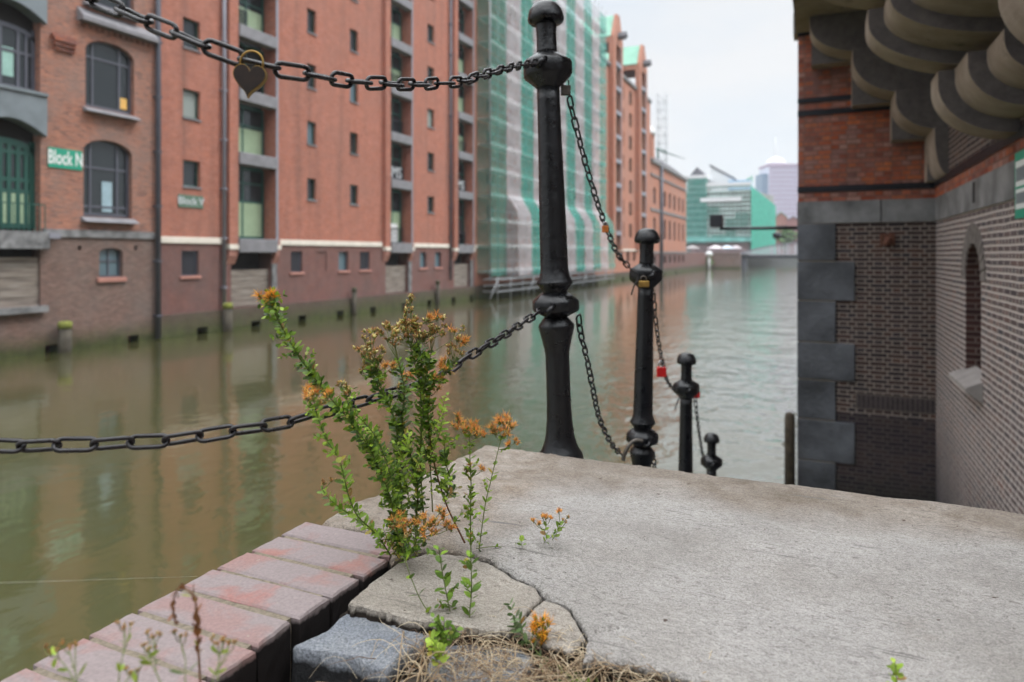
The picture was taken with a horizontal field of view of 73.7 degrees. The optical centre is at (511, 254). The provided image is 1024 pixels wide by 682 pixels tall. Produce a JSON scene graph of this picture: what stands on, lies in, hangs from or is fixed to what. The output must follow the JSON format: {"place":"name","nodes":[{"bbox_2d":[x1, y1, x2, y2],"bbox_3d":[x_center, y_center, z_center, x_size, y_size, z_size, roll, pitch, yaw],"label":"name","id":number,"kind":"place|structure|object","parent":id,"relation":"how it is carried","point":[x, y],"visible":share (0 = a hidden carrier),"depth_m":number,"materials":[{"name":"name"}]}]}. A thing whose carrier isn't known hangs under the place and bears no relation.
{"place":"outdoors","nodes":[
{"label":"outdoors","id":0,"kind":"place"},
{"bbox_2d":[167,584,203,681],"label":"withered stalk","id":1,"kind":"object","parent":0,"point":[197,630],"visible":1,"depth_m":0.72,"materials":[{"name":"brown plant"}]},
{"bbox_2d":[0,266,797,680],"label":"canal water","id":2,"kind":"structure","parent":0,"point":[100,528],"depth_m":16.97,"materials":[{"name":"liquid"}]},
{"bbox_2d":[57,321,72,352],"bbox_3d":[-18.467,3.716,28.203,0.528,1.889,0.528,0,0,24],"label":"mooring timber","id":3,"kind":"object","parent":2,"relation":"in","point":[64,328],"visible":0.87,"depth_m":28.02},
{"bbox_2d":[223,303,232,331],"bbox_3d":[-14.981,3.612,35.989,0.528,2.096,0.528,0,0,24],"label":"mooring timber","id":4,"kind":"object","parent":2,"relation":"in","point":[227,317],"visible":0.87,"depth_m":35.79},
{"bbox_2d":[351,287,356,314],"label":"mooring timber","id":5,"kind":"object","parent":2,"relation":"in","point":[354,300],"visible":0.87,"depth_m":45.67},
{"bbox_2d":[435,280,439,303],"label":"mooring timber","id":6,"kind":"object","parent":2,"relation":"in","point":[437,282],"visible":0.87,"depth_m":55.73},
{"bbox_2d":[477,0,615,298],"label":"scaffold","id":7,"kind":"object","parent":2,"relation":"in","point":[524,42],"visible":0.67,"depth_m":72.58,"materials":[{"name":"metal"}]},
{"bbox_2d":[476,264,706,297],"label":"quay foot","id":8,"kind":"object","parent":2,"relation":"in","point":[616,276],"visible":0.31,"depth_m":90.42},
{"bbox_2d":[706,253,740,268],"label":"quay wall","id":9,"kind":"structure","parent":2,"relation":"in","point":[727,260],"depth_m":191.26,"materials":[{"name":"brown brick"}]},
{"bbox_2d":[740,242,796,268],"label":"bridge","id":10,"kind":"structure","parent":2,"relation":"in","point":[769,251],"depth_m":191.25,"materials":[{"name":"grey metal"}]},
{"bbox_2d":[784,412,794,484],"bbox_3d":[4.375,3.525,10.751,0.160,2.071,0.164,0,0,24],"label":"fender timber","id":11,"kind":"object","parent":2,"relation":"in","point":[789,448],"visible":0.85,"depth_m":10.69,"materials":[{"name":"wood"}]},
{"bbox_2d":[793,0,1023,513],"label":"corner warehouse","id":12,"kind":"structure","parent":2,"relation":"in","point":[910,307],"depth_m":10.17,"materials":[{"name":"brick"}]},
{"bbox_2d":[710,214,796,230],"bbox_3d":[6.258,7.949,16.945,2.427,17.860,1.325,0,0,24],"label":"traffic signal","id":13,"kind":"object","parent":12,"relation":"attached to","point":[716,220],"visible":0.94,"depth_m":16.69,"materials":[{"name":"black plastic"}]},
{"bbox_2d":[1015,149,1023,218],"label":"enamel sign","id":14,"kind":"object","parent":12,"relation":"attached to","point":[1019,184],"visible":1,"depth_m":5.69,"materials":[{"name":"green metal"}]},
{"bbox_3d":[-0.578,3.073,-2.042,2.615,3.973,7.800,0,0,24],"label":"quay foundation","id":15,"kind":"object","parent":2,"relation":"in","visible":0},
{"bbox_2d":[0,522,395,681],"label":"brick coping","id":16,"kind":"object","parent":15,"relation":"on","point":[270,605],"visible":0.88,"depth_m":1.11,"materials":[{"name":"brick"}]},
{"bbox_2d":[44,620,237,681],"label":"foreground sprig","id":17,"kind":"object","parent":16,"relation":"on","point":[119,667],"visible":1,"depth_m":0.69,"materials":[{"name":"green plant"}]},
{"bbox_3d":[2.078,2.450,3.830,2.562,3.360,4.970,0,0,24],"label":"stairs","id":18,"kind":"object","parent":2,"relation":"in","visible":0},
{"bbox_2d":[626,228,662,466],"bbox_3d":[0.585,0.601,3.030,0.171,1.434,0.164,0,0,36],"label":"chain post","id":19,"kind":"object","parent":18,"relation":"on","point":[642,420],"visible":0.83,"depth_m":3.00,"materials":[{"name":"metal"}]},
{"bbox_2d":[638,275,648,286],"bbox_3d":[0.569,0.117,2.944,0.044,0.050,0.020,0,0,0],"label":"padlock","id":20,"kind":"object","parent":19,"relation":"hanging from","point":[643,283],"visible":1,"depth_m":2.93,"materials":[{"name":"gold metal"}]},
{"bbox_2d":[653,293,677,391],"bbox_3d":[0.784,0.481,3.503,0.040,0.614,0.889,0,0,20],"label":"chain","id":21,"kind":"object","parent":19,"relation":"hanging from","point":[671,386],"visible":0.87,"depth_m":3.24,"materials":[{"name":"metal"}]},
{"bbox_2d":[657,360,665,376],"bbox_3d":[0.751,0.575,3.429,0.046,0.083,0.019,0,0,0],"label":"padlock","id":22,"kind":"object","parent":21,"relation":"hanging from","point":[661,371],"visible":0.93,"depth_m":3.42,"materials":[{"name":"red metal"}]},
{"bbox_2d":[673,352,699,472],"bbox_3d":[1.014,1.290,3.980,0.156,1.433,0.155,0,0,-40],"label":"chain post","id":23,"kind":"object","parent":18,"relation":"on","point":[687,386],"visible":0.39,"depth_m":3.95,"materials":[{"name":"metal"}]},
{"bbox_2d":[701,433,722,475],"bbox_3d":[1.432,1.999,4.900,0.153,1.433,0.153,0,0,-34],"label":"chain post","id":24,"kind":"object","parent":18,"relation":"on","point":[714,461],"visible":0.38,"depth_m":4.87,"materials":[{"name":"metal"}]},
{"bbox_2d":[693,395,708,468],"bbox_3d":[1.236,1.176,4.451,0.033,0.690,0.848,0,0,21],"label":"chain","id":25,"kind":"object","parent":24,"relation":"hanging from","point":[701,447],"visible":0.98,"depth_m":4.30,"materials":[{"name":"metal"}]},
{"bbox_2d":[406,645,594,681],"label":"ground","id":26,"kind":"structure","parent":0,"point":[414,679],"depth_m":1.00,"materials":[{"name":"soil"}]},
{"bbox_2d":[291,614,427,681],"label":"granite sett","id":27,"kind":"object","parent":26,"relation":"on","point":[342,636],"visible":0.85,"depth_m":1.05,"materials":[{"name":"stone"}]},
{"bbox_2d":[427,644,533,681],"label":"dry grass","id":28,"kind":"structure","parent":26,"relation":"on","point":[522,656],"depth_m":1.01,"materials":[{"name":"plant"}]},
{"bbox_2d":[425,613,462,666],"bbox_3d":[-0.106,0.571,1.007,0.050,0.065,0.065,0,0,24],"label":"leafy clump","id":29,"kind":"object","parent":28,"relation":"on","point":[438,634],"visible":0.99,"depth_m":1.02,"materials":[{"name":"green plant"}]},
{"bbox_2d":[310,607,711,681],"bbox_3d":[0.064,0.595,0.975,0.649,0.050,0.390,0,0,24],"label":"dry grass","id":30,"kind":"structure","parent":26,"relation":"on","point":[514,661],"depth_m":1.00,"materials":[{"name":"plant"}]},
{"bbox_2d":[348,554,542,647],"bbox_3d":[-0.098,0.603,1.205,0.307,0.038,0.253,0,0,24],"label":"broken concrete piece","id":31,"kind":"object","parent":30,"relation":"on","point":[386,598],"visible":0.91,"depth_m":1.16,"materials":[{"name":"concrete"}]},
{"bbox_2d":[400,549,430,612],"bbox_3d":[-0.148,0.559,1.127,0.094,0.121,0.029,0,0,33],"label":"upright sprig","id":32,"kind":"object","parent":31,"relation":"on","point":[406,555],"visible":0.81,"depth_m":1.13,"materials":[{"name":"green plant"}]},
{"bbox_2d":[426,545,481,617],"bbox_3d":[-0.093,0.552,1.110,0.097,0.150,0.047,0,0,24],"label":"upright sprig","id":33,"kind":"object","parent":31,"relation":"on","point":[463,581],"visible":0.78,"depth_m":1.11,"materials":[{"name":"green plant"}]},
{"bbox_2d":[504,598,589,681],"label":"ochre flower","id":34,"kind":"object","parent":30,"relation":"on","point":[534,626],"visible":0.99,"depth_m":1.04,"materials":[{"name":"orange plant"}]},
{"bbox_2d":[513,601,585,673],"bbox_3d":[0.070,0.605,1.088,0.113,0.036,0.125,0,0,24],"label":"broken concrete piece","id":35,"kind":"object","parent":30,"relation":"on","point":[562,618],"visible":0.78,"depth_m":1.06,"materials":[{"name":"concrete"}]},
{"bbox_2d":[540,657,620,681],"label":"ground weeds","id":36,"kind":"object","parent":30,"relation":"on","point":[595,679],"visible":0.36,"depth_m":0.99,"materials":[{"name":"beige plant"}]},
{"bbox_2d":[322,445,1023,681],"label":"concrete landing","id":37,"kind":"object","parent":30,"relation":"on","point":[775,600],"visible":0.91,"depth_m":1.28,"materials":[{"name":"concrete"}]},
{"bbox_2d":[250,286,519,560],"bbox_3d":[-0.228,0.318,1.246,0.529,0.544,0.214,0,0,-41],"label":"flowering weed","id":38,"kind":"object","parent":37,"relation":"on","point":[398,514],"visible":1,"depth_m":1.29,"materials":[{"name":"green plant"}]},
{"bbox_2d":[476,507,569,551],"bbox_3d":[0.024,0.550,1.344,0.176,0.100,0.080,0,0,-22],"label":"creeping weed","id":39,"kind":"object","parent":37,"relation":"on","point":[542,532],"visible":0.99,"depth_m":1.36,"materials":[{"name":"green plant"}]},
{"bbox_2d":[523,0,583,458],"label":"chain post","id":40,"kind":"object","parent":37,"relation":"on","point":[548,76],"visible":0.95,"depth_m":2.06,"materials":[{"name":"metal"}]},
{"bbox_2d":[0,307,543,453],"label":"chain","id":41,"kind":"object","parent":40,"relation":"hanging from","point":[55,447],"visible":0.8,"depth_m":1.06,"materials":[{"name":"metal"}]},
{"bbox_2d":[85,0,536,91],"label":"chain","id":42,"kind":"object","parent":40,"relation":"hanging from","point":[146,21],"visible":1,"depth_m":0.99,"materials":[{"name":"metal"}]},
{"bbox_2d":[233,50,267,97],"bbox_3d":[-0.360,-0.248,0.940,0.045,0.066,0.010,0,0,-3],"label":"heart padlock","id":43,"kind":"object","parent":42,"relation":"hanging from","point":[251,81],"visible":1,"depth_m":0.94,"materials":[{"name":"black metal"}]},
{"bbox_2d":[561,79,570,95],"bbox_3d":[0.168,-0.522,2.131,0.031,0.054,0.012,0,0,0],"label":"padlock","id":44,"kind":"object","parent":40,"relation":"hanging from","point":[565,90],"visible":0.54,"depth_m":2.12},
{"bbox_2d":[575,314,622,455],"bbox_3d":[0.321,0.518,2.502,0.046,0.669,0.831,0,0,19],"label":"chain","id":45,"kind":"object","parent":40,"relation":"hanging from","point":[590,382],"visible":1,"depth_m":2.36,"materials":[{"name":"metal"}]},
{"bbox_2d":[621,438,642,460],"bbox_3d":[0.504,0.821,2.870,0.092,0.095,0.017,0,0,0],"label":"chain hook","id":46,"kind":"object","parent":45,"relation":"attached to","point":[629,445],"visible":1,"depth_m":2.86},
{"bbox_2d":[566,95,632,271],"bbox_3d":[0.336,-0.212,2.553,0.046,0.576,0.895,0,0,23],"label":"chain","id":47,"kind":"object","parent":40,"relation":"hanging from","point":[584,155],"visible":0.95,"depth_m":2.39,"materials":[{"name":"metal"}]},
{"bbox_2d":[886,657,906,681],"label":"upright sprig","id":48,"kind":"object","parent":37,"relation":"on","point":[894,667],"visible":1,"depth_m":0.86,"materials":[{"name":"green plant"}]},
{"bbox_2d":[393,505,996,681],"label":"grit","id":49,"kind":"object","parent":30,"relation":"on","point":[402,679],"visible":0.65,"depth_m":1.00,"materials":[{"name":"gravel"}]},
{"bbox_2d":[557,0,797,190],"label":"sky","id":50,"kind":"structure","parent":0,"point":[727,70],"materials":[{"name":"white"}]},
{"bbox_2d":[748,258,798,265],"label":"quay wall","id":51,"kind":"structure","parent":0,"point":[772,261],"depth_m":241.43,"materials":[{"name":"concrete"}]},
{"bbox_2d":[773,232,796,241],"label":"signal lamp","id":52,"kind":"object","parent":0,"point":[776,235],"visible":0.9,"depth_m":55.77,"materials":[{"name":"black plastic"}]},
{"label":"far ground","id":53,"kind":"structure","parent":0,"visible":0},
{"bbox_2d":[657,93,666,162],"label":"lattice mast","id":54,"kind":"object","parent":53,"relation":"on","point":[664,134],"visible":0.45,"depth_m":328.43,"materials":[{"name":"metal"}]},
{"bbox_2d":[756,137,797,218],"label":"office tower","id":55,"kind":"structure","parent":53,"relation":"on","point":[777,178],"depth_m":600.00,"materials":[{"name":"purple glass"}]},
{"bbox_2d":[776,212,787,253],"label":"brick house","id":56,"kind":"structure","parent":53,"relation":"on","point":[781,218],"depth_m":279.48,"materials":[{"name":"brown brick"}]},
{"bbox_2d":[776,230,796,253],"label":"street tree","id":57,"kind":"object","parent":53,"relation":"on","point":[784,233],"visible":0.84,"depth_m":276.36,"materials":[{"name":"green plant"}]},
{"bbox_2d":[787,216,796,253],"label":"brick house","id":58,"kind":"structure","parent":53,"relation":"on","point":[792,221],"depth_m":277.62,"materials":[{"name":"brick"}]},
{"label":"street","id":59,"kind":"structure","parent":0,"visible":0},
{"bbox_2d":[685,164,775,253],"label":"scaffolded block","id":60,"kind":"structure","parent":59,"relation":"on","point":[734,201],"depth_m":222.10,"materials":[{"name":"teal fabric"}]},
{"bbox_3d":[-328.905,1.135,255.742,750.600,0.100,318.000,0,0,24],"label":"left bank ground","id":61,"kind":"structure","parent":0,"visible":0},
{"bbox_2d":[0,0,158,358],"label":"warehouse","id":62,"kind":"structure","parent":61,"relation":"on","point":[77,75],"depth_m":29.06,"materials":[{"name":"brown brick"}]},
{"bbox_2d":[0,20,34,90],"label":"window","id":63,"kind":"structure","parent":62,"relation":"in","point":[22,41],"depth_m":27.32,"materials":[{"name":"grey glass"}]},
{"bbox_2d":[0,136,34,228],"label":"door","id":64,"kind":"structure","parent":62,"relation":"in","point":[17,158],"depth_m":27.25,"materials":[{"name":"green wood"}]},
{"bbox_2d":[48,147,82,170],"bbox_3d":[-18.713,-3.993,28.608,0.060,0.820,1.432,0,0,24],"label":"name plate","id":65,"kind":"object","parent":62,"relation":"attached to","point":[65,158],"visible":1,"depth_m":28.58,"materials":[{"name":"green metal"}]},
{"bbox_2d":[83,140,128,217],"bbox_3d":[-18.208,-3.421,30.495,0.100,3.464,2.281,0,0,24],"label":"window","id":66,"kind":"structure","parent":62,"relation":"in","point":[105,164],"depth_m":30.55,"materials":[{"name":"grey glass"}]},
{"bbox_2d":[85,42,130,114],"bbox_3d":[-18.168,-7.984,30.583,0.100,3.086,2.294,0,0,24],"label":"window","id":67,"kind":"structure","parent":62,"relation":"in","point":[107,68],"depth_m":30.64,"materials":[{"name":"grey glass"}]},
{"bbox_2d":[99,248,119,276],"bbox_3d":[-18.119,0.342,30.594,0.100,1.333,1.114,0,0,24],"label":"window","id":68,"kind":"structure","parent":62,"relation":"in","point":[109,258],"depth_m":30.69,"materials":[{"name":"blue glass"}]},
{"bbox_2d":[95,0,130,9],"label":"window","id":69,"kind":"structure","parent":62,"relation":"in","point":[105,3],"depth_m":30.79,"materials":[{"name":"grey glass"}]},
{"bbox_2d":[83,0,488,339],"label":"warehouse","id":70,"kind":"structure","parent":61,"relation":"on","point":[334,195],"depth_m":43.07,"materials":[{"name":"red brick"}]},
{"bbox_2d":[153,0,162,337],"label":"downpipe","id":71,"kind":"object","parent":70,"relation":"attached to","point":[157,205],"visible":0.94,"depth_m":32.38,"materials":[{"name":"metal"}]},
{"bbox_2d":[182,251,194,275],"bbox_3d":[-16.384,0.455,34.420,0.100,1.260,1.028,0,0,24],"label":"window","id":72,"kind":"structure","parent":70,"relation":"in","point":[182,251],"depth_m":34.42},
{"bbox_2d":[183,160,196,186],"bbox_3d":[-16.365,-4.065,34.513,0.100,1.300,1.033,0,0,24],"label":"window","id":73,"kind":"structure","parent":70,"relation":"in","point":[189,167],"depth_m":34.59,"materials":[{"name":"grey glass"}]},
{"bbox_2d":[183,89,196,118],"bbox_3d":[-16.365,-7.565,34.513,0.100,1.420,1.033,0,0,24],"label":"window","id":74,"kind":"structure","parent":70,"relation":"in","point":[189,97],"depth_m":34.59,"materials":[{"name":"grey glass"}]},
{"bbox_2d":[183,18,196,49],"bbox_3d":[-16.365,-11.100,34.513,0.100,1.470,1.033,0,0,24],"label":"window","id":75,"kind":"structure","parent":70,"relation":"in","point":[189,27],"depth_m":34.59,"materials":[{"name":"grey glass"}]},
{"bbox_2d":[178,194,203,208],"bbox_3d":[-16.141,-2.653,34.352,0.060,0.620,1.552,0,0,24],"label":"name plate","id":76,"kind":"object","parent":70,"relation":"attached to","point":[190,201],"visible":1,"depth_m":34.29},
{"bbox_2d":[220,0,227,306],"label":"downpipe","id":77,"kind":"object","parent":70,"relation":"attached to","point":[223,188],"visible":0.93,"depth_m":35.99,"materials":[{"name":"grey metal"}]},
{"bbox_2d":[239,167,263,238],"bbox_3d":[-15.058,-2.875,38.508,0.100,4.020,2.794,0,0,24],"label":"hatch door","id":78,"kind":"structure","parent":70,"relation":"in","point":[251,181],"depth_m":38.90,"materials":[{"name":"green glass"}]},
{"bbox_2d":[239,105,263,155],"bbox_3d":[-15.058,-6.970,38.508,0.100,2.750,2.794,0,0,24],"label":"hatch door","id":79,"kind":"structure","parent":70,"relation":"in","point":[251,120],"depth_m":38.90,"materials":[{"name":"green glass"}]},
{"bbox_2d":[239,43,263,93],"bbox_3d":[-15.058,-10.430,38.508,0.100,2.750,2.794,0,0,24],"label":"window","id":80,"kind":"structure","parent":70,"relation":"in","point":[251,55],"depth_m":39.03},
{"bbox_2d":[239,0,263,32],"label":"hatch door","id":81,"kind":"structure","parent":70,"relation":"in","point":[254,8],"depth_m":39.09,"materials":[{"name":"green glass"}]},
{"bbox_2d":[291,251,299,271],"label":"window","id":82,"kind":"structure","parent":70,"relation":"in","point":[291,251],"depth_m":41.59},
{"bbox_2d":[307,178,313,199],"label":"window","id":83,"kind":"structure","parent":70,"relation":"in","point":[310,182],"depth_m":42.84,"materials":[{"name":"grey glass"}]},
{"bbox_2d":[307,121,313,144],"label":"window","id":84,"kind":"structure","parent":70,"relation":"in","point":[310,126],"depth_m":42.84,"materials":[{"name":"blue glass"}]},
{"bbox_2d":[307,64,313,87],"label":"window","id":85,"kind":"structure","parent":70,"relation":"in","point":[310,83],"depth_m":42.93,"materials":[{"name":"grey glass"}]},
{"bbox_2d":[307,9,313,32],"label":"window","id":86,"kind":"structure","parent":70,"relation":"in","point":[310,14],"depth_m":42.84,"materials":[{"name":"grey glass"}]},
{"bbox_2d":[339,252,345,270],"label":"window","id":87,"kind":"structure","parent":70,"relation":"in","point":[342,255],"depth_m":45.69,"materials":[{"name":"blue glass"}]},
{"bbox_2d":[350,185,355,203],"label":"window","id":88,"kind":"structure","parent":70,"relation":"in","point":[352,187],"depth_m":46.71,"materials":[{"name":"grey glass"}]},
{"bbox_2d":[350,133,355,153],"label":"window","id":89,"kind":"structure","parent":70,"relation":"in","point":[352,136],"depth_m":46.71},
{"bbox_2d":[350,84,355,101],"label":"window","id":90,"kind":"structure","parent":70,"relation":"in","point":[353,89],"depth_m":46.81,"materials":[{"name":"blue glass"}]},
{"bbox_2d":[350,30,355,51],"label":"window","id":91,"kind":"structure","parent":70,"relation":"in","point":[352,34],"depth_m":46.71,"materials":[{"name":"grey glass"}]},
{"bbox_2d":[360,252,366,269],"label":"window","id":92,"kind":"structure","parent":70,"relation":"in","point":[360,252],"depth_m":47.86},
{"bbox_2d":[391,190,401,242],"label":"hatch door","id":93,"kind":"structure","parent":70,"relation":"in","point":[396,196],"depth_m":52.43,"materials":[{"name":"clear glass"}]},
{"bbox_2d":[391,144,401,166],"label":"hatch door","id":94,"kind":"structure","parent":70,"relation":"in","point":[396,151],"depth_m":52.38,"materials":[{"name":"black glass"}]},
{"bbox_2d":[391,98,401,133],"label":"hatch door","id":95,"kind":"structure","parent":70,"relation":"in","point":[396,106],"depth_m":52.38,"materials":[{"name":"black glass"}]},
{"bbox_2d":[391,53,401,82],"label":"hatch door","id":96,"kind":"structure","parent":70,"relation":"in","point":[396,61],"depth_m":52.29,"materials":[{"name":"black glass"}]},
{"bbox_2d":[391,7,401,41],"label":"hatch door","id":97,"kind":"structure","parent":70,"relation":"in","point":[396,16],"depth_m":52.30,"materials":[{"name":"green glass"}]},
{"bbox_2d":[420,252,424,267],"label":"window","id":98,"kind":"structure","parent":70,"relation":"in","point":[422,254],"depth_m":54.94,"materials":[{"name":"blue glass"}]},
{"bbox_2d":[428,196,431,211],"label":"window","id":99,"kind":"structure","parent":70,"relation":"in","point":[429,198],"depth_m":55.97,"materials":[{"name":"grey glass"}]},
{"bbox_2d":[428,153,431,169],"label":"window","id":100,"kind":"structure","parent":70,"relation":"in","point":[429,154],"depth_m":55.97,"materials":[{"name":"grey glass"}]},
{"bbox_2d":[428,109,431,126],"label":"window","id":101,"kind":"structure","parent":70,"relation":"in","point":[429,111],"depth_m":55.99,"materials":[{"name":"grey glass"}]},
{"bbox_2d":[428,25,431,41],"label":"window","id":102,"kind":"structure","parent":70,"relation":"in","point":[429,27],"depth_m":55.99,"materials":[{"name":"grey glass"}]},
{"bbox_2d":[435,252,439,266],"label":"window","id":103,"kind":"structure","parent":70,"relation":"in","point":[437,254],"depth_m":57.12,"materials":[{"name":"blue glass"}]},
{"bbox_2d":[448,0,452,279],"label":"downpipe","id":104,"kind":"object","parent":70,"relation":"attached to","point":[450,146],"visible":0.89,"depth_m":58.27,"materials":[{"name":"metal"}]},
{"bbox_2d":[458,200,463,244],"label":"hatch door","id":105,"kind":"structure","parent":70,"relation":"in","point":[460,202],"depth_m":61.93,"materials":[{"name":"black glass"}]},
{"bbox_2d":[458,161,463,179],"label":"hatch door","id":106,"kind":"structure","parent":70,"relation":"in","point":[460,164],"depth_m":61.80,"materials":[{"name":"black glass"}]},
{"bbox_2d":[458,123,463,151],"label":"hatch door","id":107,"kind":"structure","parent":70,"relation":"in","point":[460,126],"depth_m":61.85,"materials":[{"name":"green glass"}]},
{"bbox_2d":[458,84,463,112],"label":"hatch door","id":108,"kind":"structure","parent":70,"relation":"in","point":[460,90],"depth_m":61.85,"materials":[{"name":"green glass"}]},
{"bbox_2d":[458,46,463,72],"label":"hatch door","id":109,"kind":"structure","parent":70,"relation":"in","point":[460,50],"depth_m":61.76,"materials":[{"name":"green glass"}]},
{"bbox_2d":[458,7,463,33],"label":"hatch door","id":110,"kind":"structure","parent":70,"relation":"in","point":[460,12],"depth_m":61.76,"materials":[{"name":"black glass"}]},
{"bbox_2d":[475,0,599,297],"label":"warehouse","id":111,"kind":"structure","parent":61,"relation":"on","point":[481,160],"depth_m":69.95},
{"bbox_2d":[579,14,651,273],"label":"warehouse","id":112,"kind":"structure","parent":61,"relation":"on","point":[628,101],"depth_m":112.10,"materials":[{"name":"red brick"}]},
{"bbox_2d":[620,125,687,269],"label":"warehouse","id":113,"kind":"structure","parent":61,"relation":"on","point":[668,217],"depth_m":143.45,"materials":[{"name":"red brick"}]},
{"bbox_2d":[686,253,705,265],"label":"quay wall","id":114,"kind":"structure","parent":61,"relation":"on","point":[692,259],"depth_m":176.32,"materials":[{"name":"red brick"}]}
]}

